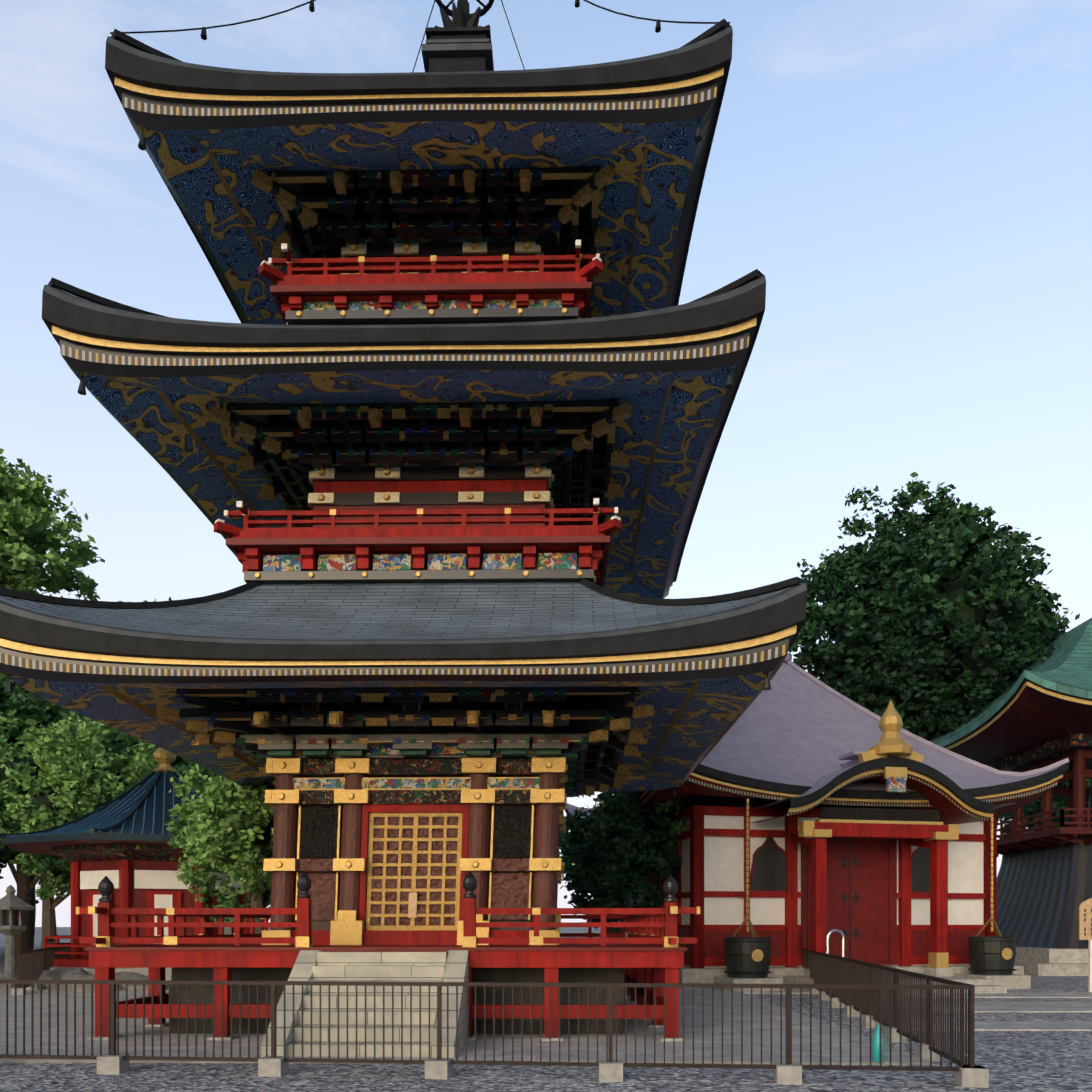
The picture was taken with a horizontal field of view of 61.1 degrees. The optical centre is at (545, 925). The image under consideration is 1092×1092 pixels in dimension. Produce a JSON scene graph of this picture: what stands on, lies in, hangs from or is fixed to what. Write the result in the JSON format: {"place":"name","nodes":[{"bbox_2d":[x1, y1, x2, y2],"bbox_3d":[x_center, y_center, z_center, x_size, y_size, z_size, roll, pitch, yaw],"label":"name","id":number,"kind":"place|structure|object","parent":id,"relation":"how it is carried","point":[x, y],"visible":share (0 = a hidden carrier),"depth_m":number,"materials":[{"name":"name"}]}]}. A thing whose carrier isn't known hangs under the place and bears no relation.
{"place":"outdoors","nodes":[
{"label":"outdoors","id":0,"kind":"place"},
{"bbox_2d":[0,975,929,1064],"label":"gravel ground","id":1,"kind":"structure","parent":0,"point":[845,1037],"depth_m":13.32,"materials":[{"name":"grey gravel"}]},
{"bbox_2d":[0,885,34,988],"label":"stone lantern","id":2,"kind":"object","parent":1,"relation":"on","point":[13,906],"visible":0.9,"depth_m":24.83,"materials":[{"name":"grey stone"}]},
{"bbox_2d":[0,448,104,600],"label":"tree","id":3,"kind":"object","parent":1,"relation":"on","point":[28,538],"visible":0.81,"depth_m":20.59,"materials":[{"name":"green plant"}]},
{"bbox_2d":[38,967,88,988],"bbox_3d":[-13.010,1.442,25.091,1.623,0.621,1.704,0,0,-45],"label":"rock","id":4,"kind":"object","parent":1,"relation":"on","point":[57,973],"visible":0.33,"depth_m":24.82,"materials":[{"name":"stone"}]},
{"bbox_2d":[53,973,124,991],"bbox_3d":[-11.799,1.484,24.046,1.898,0.539,1.427,0,0,35],"label":"rock","id":5,"kind":"object","parent":1,"relation":"on","point":[75,976],"visible":0.23,"depth_m":23.50,"materials":[{"name":"stone"}]},
{"bbox_2d":[2,747,250,979],"bbox_3d":[-12.456,-2.182,30.232,8.748,7.770,8.748,0,0,-22],"label":"octagonal hall","id":6,"kind":"object","parent":1,"relation":"on","point":[124,847],"visible":0.52,"depth_m":27.84,"materials":[{"name":"wood"}]},
{"bbox_2d":[115,972,168,990],"bbox_3d":[-10.814,1.481,24.502,2.073,0.545,1.634,0,0,1],"label":"rock","id":7,"kind":"object","parent":1,"relation":"on","point":[128,976],"visible":0.19,"depth_m":24.15,"materials":[{"name":"stone"}]},
{"bbox_2d":[165,763,274,933],"bbox_3d":[-6.766,-2.398,24.173,6.792,8.306,5.845,0,0,1],"label":"tree","id":8,"kind":"object","parent":1,"relation":"on","point":[228,830],"visible":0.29,"depth_m":22.54,"materials":[{"name":"green plant"}]},
{"bbox_2d":[76,871,699,1057],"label":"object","id":9,"kind":"structure","parent":1,"relation":"on","point":[640,950],"depth_m":13.46,"materials":[{"name":"red wood"}]},
{"bbox_2d":[171,240,624,1033],"bbox_3d":[-2.247,-5.072,17.755,7.042,13.550,7.000,0,0,1],"label":"pagoda","id":10,"kind":"object","parent":1,"relation":"on","point":[385,852],"visible":0.69,"depth_m":15.35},
{"bbox_2d":[0,19,806,791],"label":"pagoda roofs","id":11,"kind":"structure","parent":10,"relation":"on","point":[660,359],"depth_m":13.55,"materials":[{"name":"blue wood"}]},
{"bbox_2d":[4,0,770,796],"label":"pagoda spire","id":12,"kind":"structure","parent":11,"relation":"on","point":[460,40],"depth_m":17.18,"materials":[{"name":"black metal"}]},
{"bbox_2d":[157,164,653,796],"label":"eave brackets","id":13,"kind":"object","parent":10,"relation":"attached to","point":[403,724],"visible":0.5,"depth_m":15.13,"materials":[{"name":"black wood"}]},
{"bbox_2d":[0,947,988,1087],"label":"fence","id":14,"kind":"object","parent":1,"relation":"on","point":[854,988],"visible":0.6,"depth_m":10.51,"materials":[{"name":"metal"}]},
{"bbox_2d":[872,1025,883,1061],"bbox_3d":[4.074,1.438,11.346,0.140,0.450,0.140,0,0,1],"label":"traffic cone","id":15,"kind":"object","parent":1,"relation":"on","point":[876,1047],"visible":0.88,"depth_m":11.30,"materials":[{"name":"teal"}]},
{"bbox_2d":[0,927,1091,1091],"bbox_3d":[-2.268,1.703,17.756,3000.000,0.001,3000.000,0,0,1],"label":"ground","id":16,"kind":"structure","parent":0,"point":[1036,1061],"depth_m":10.61,"materials":[{"name":"grey gravel"}]},
{"bbox_2d":[28,871,35,950],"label":"tree","id":17,"kind":"object","parent":16,"relation":"on","point":[31,931],"depth_m":56.21,"materials":[{"name":"green plant"}]},
{"bbox_2d":[0,587,70,747],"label":"tree","id":18,"kind":"object","parent":16,"relation":"on","point":[10,731],"visible":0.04,"depth_m":46.16,"materials":[{"name":"green plant"}]},
{"bbox_2d":[0,673,140,956],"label":"tree","id":19,"kind":"object","parent":16,"relation":"on","point":[29,709],"depth_m":39.97,"materials":[{"name":"green plant"}]},
{"bbox_2d":[0,709,186,948],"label":"bright tree","id":20,"kind":"object","parent":16,"relation":"on","point":[49,785],"visible":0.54,"depth_m":34.26,"materials":[{"name":"green plant"}]},
{"bbox_2d":[25,597,171,715],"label":"tree","id":21,"kind":"object","parent":16,"relation":"on","point":[169,599],"depth_m":53.21,"materials":[{"name":"green plant"}]},
{"bbox_2d":[62,715,192,769],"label":"tree","id":22,"kind":"object","parent":16,"relation":"on","point":[176,763],"visible":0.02,"depth_m":45.20,"materials":[{"name":"green plant"}]},
{"bbox_2d":[170,756,195,775],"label":"tree","id":23,"kind":"object","parent":16,"relation":"on","point":[184,761],"depth_m":45.91,"materials":[{"name":"green plant"}]},
{"bbox_2d":[177,759,271,919],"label":"tree","id":24,"kind":"object","parent":16,"relation":"on","point":[267,892],"depth_m":40.84,"materials":[{"name":"green plant"}]},
{"bbox_2d":[559,801,606,932],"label":"tree","id":25,"kind":"object","parent":16,"relation":"on","point":[565,859],"visible":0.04,"depth_m":65.04,"materials":[{"name":"green plant"}]},
{"bbox_2d":[559,791,690,932],"bbox_3d":[2.410,-1.432,27.146,3.966,6.300,4.546,0,0,1],"label":"tree","id":26,"kind":"object","parent":16,"relation":"on","point":[610,857],"visible":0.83,"depth_m":26.08,"materials":[{"name":"green plant"}]},
{"bbox_2d":[607,798,1030,994],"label":"hall body","id":27,"kind":"structure","parent":16,"relation":"on","point":[913,890],"depth_m":25.75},
{"bbox_2d":[565,654,1069,829],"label":"hall roof","id":28,"kind":"structure","parent":27,"relation":"on","point":[796,739],"depth_m":25.89,"materials":[{"name":"purple tile"}]},
{"bbox_2d":[826,929,844,956],"bbox_3d":[7.225,0.733,23.094,0.498,1.340,0.080,0,0,-10],"label":"hoop bollard","id":29,"kind":"object","parent":16,"relation":"on","point":[842,937],"visible":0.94,"depth_m":23.07,"materials":[{"name":"silver metal"}]},
{"bbox_2d":[789,472,1079,765],"bbox_3d":[17.376,-9.454,42.318,12.547,22.373,11.564,0,0,40],"label":"tree","id":30,"kind":"object","parent":16,"relation":"on","point":[938,624],"visible":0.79,"depth_m":39.20,"materials":[{"name":"green plant"}]},
{"bbox_2d":[882,992,1091,1030],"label":"stone paths","id":31,"kind":"structure","parent":16,"relation":"on","point":[1033,1007],"depth_m":18.61,"materials":[{"name":"grey stone"}]},
{"bbox_2d":[930,618,1091,975],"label":"bell tower","id":32,"kind":"structure","parent":16,"relation":"on","point":[1038,715],"depth_m":34.42,"materials":[{"name":"wood"}]},
{"bbox_2d":[1079,898,1091,991],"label":"sign board","id":33,"kind":"object","parent":16,"relation":"on","point":[1085,920],"visible":0.94,"depth_m":23.63,"materials":[{"name":"white paint"}]},
{"bbox_2d":[0,0,1091,926],"label":"sky","id":34,"kind":"structure","parent":0,"point":[908,183],"materials":[{"name":"blue"}]},
{"bbox_2d":[997,779,1091,838],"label":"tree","id":35,"kind":"object","parent":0,"point":[1034,806],"visible":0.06,"depth_m":56.58,"materials":[{"name":"green plant"}]}
]}

